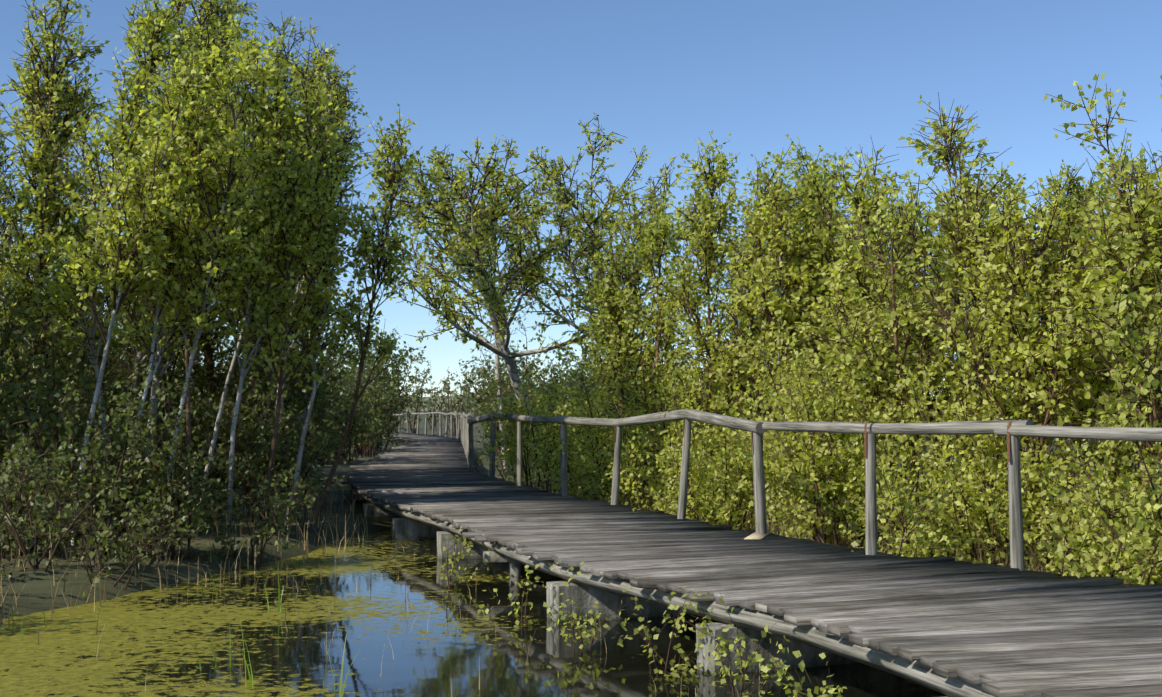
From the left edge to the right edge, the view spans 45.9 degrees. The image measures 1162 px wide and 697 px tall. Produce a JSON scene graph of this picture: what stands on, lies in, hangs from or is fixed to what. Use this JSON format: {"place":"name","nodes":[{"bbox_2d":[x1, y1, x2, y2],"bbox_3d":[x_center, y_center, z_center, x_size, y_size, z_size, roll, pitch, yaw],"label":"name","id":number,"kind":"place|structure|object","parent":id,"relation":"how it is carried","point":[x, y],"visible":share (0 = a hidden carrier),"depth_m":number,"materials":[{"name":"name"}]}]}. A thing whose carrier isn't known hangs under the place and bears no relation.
{"place":"outdoors","nodes":[
{"label":"outdoors","id":0,"kind":"place"},
{"bbox_2d":[0,530,946,696],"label":"pond water","id":1,"kind":"structure","parent":0,"point":[144,630],"depth_m":9.89,"materials":[{"name":"green liquid"}]},
{"bbox_2d":[11,528,365,696],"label":"reeds","id":2,"kind":"object","parent":1,"relation":"on","point":[341,692],"visible":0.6,"depth_m":8.91,"materials":[{"name":"green plant"}]},
{"bbox_2d":[440,526,846,696],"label":"leafy plants","id":3,"kind":"object","parent":1,"relation":"on","point":[745,664],"depth_m":8.77,"materials":[{"name":"green plant"}]},
{"bbox_2d":[349,441,949,696],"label":"concrete supports","id":4,"kind":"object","parent":1,"relation":"in","point":[582,596],"visible":0.02,"depth_m":10.99,"materials":[{"name":"grey concrete"}]},
{"bbox_2d":[350,437,993,696],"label":"boardwalk stringers","id":5,"kind":"object","parent":4,"relation":"on","point":[916,672],"visible":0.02,"depth_m":8.68,"materials":[{"name":"grey wood"}]},
{"bbox_2d":[342,432,1161,696],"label":"boardwalk planks","id":6,"kind":"object","parent":5,"relation":"on","point":[1000,630],"visible":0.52,"depth_m":9.44,"materials":[{"name":"grey wood"}]},
{"bbox_2d":[744,532,770,539],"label":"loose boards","id":7,"kind":"object","parent":6,"relation":"on","point":[755,535],"visible":0.79,"depth_m":12.83,"materials":[{"name":"beige wood"}]},
{"bbox_2d":[392,409,1161,570],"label":"boardwalk railing","id":8,"kind":"object","parent":6,"relation":"on","point":[465,422],"visible":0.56,"depth_m":12.48,"materials":[{"name":"grey wood"}]},
{"bbox_2d":[496,417,1011,461],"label":"railing straps","id":9,"kind":"object","parent":8,"relation":"attached to","point":[1008,444],"visible":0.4,"depth_m":11.39,"materials":[{"name":"grey metal"}]},
{"bbox_2d":[0,411,1158,619],"bbox_3d":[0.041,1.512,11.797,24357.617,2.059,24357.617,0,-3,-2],"label":"marsh ground","id":10,"kind":"structure","parent":0,"point":[36,591],"depth_m":15.00,"materials":[{"name":"green plant"}]},
{"bbox_2d":[0,116,76,350],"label":"bare tree stems","id":11,"kind":"object","parent":10,"relation":"on","point":[2,166],"visible":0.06,"depth_m":20.84,"materials":[{"name":"green plant"}]},
{"bbox_2d":[0,0,444,550],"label":"birch trees","id":12,"kind":"object","parent":10,"relation":"on","point":[259,311],"depth_m":17.64,"materials":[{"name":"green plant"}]},
{"bbox_2d":[0,224,704,600],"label":"scrub","id":13,"kind":"object","parent":10,"relation":"on","point":[200,520],"depth_m":16.85,"materials":[{"name":"green plant"}]},
{"bbox_2d":[366,113,726,480],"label":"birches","id":14,"kind":"object","parent":10,"relation":"on","point":[512,180],"depth_m":28.95,"materials":[{"name":"green plant"}]},
{"bbox_2d":[0,470,1161,696],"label":"dry grass","id":15,"kind":"structure","parent":10,"relation":"on","point":[750,524],"depth_m":13.88,"materials":[{"name":"green plant"}]},
{"bbox_2d":[114,310,1149,459],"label":"trees","id":16,"kind":"object","parent":10,"relation":"on","point":[445,388],"depth_m":76.33,"materials":[{"name":"green plant"}]},
{"bbox_2d":[474,282,1161,585],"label":"shrubs","id":17,"kind":"object","parent":10,"relation":"on","point":[1141,522],"depth_m":14.33,"materials":[{"name":"green plant"}]},
{"bbox_2d":[549,72,1161,572],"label":"trees","id":18,"kind":"object","parent":10,"relation":"on","point":[1031,308],"depth_m":15.22,"materials":[{"name":"green plant"}]},
{"bbox_2d":[0,0,1161,398],"label":"sky","id":19,"kind":"structure","parent":0,"point":[661,76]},
{"bbox_2d":[399,383,1093,410],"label":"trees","id":20,"kind":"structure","parent":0,"point":[424,399],"depth_m":298.88,"materials":[{"name":"green plant"}]}
]}

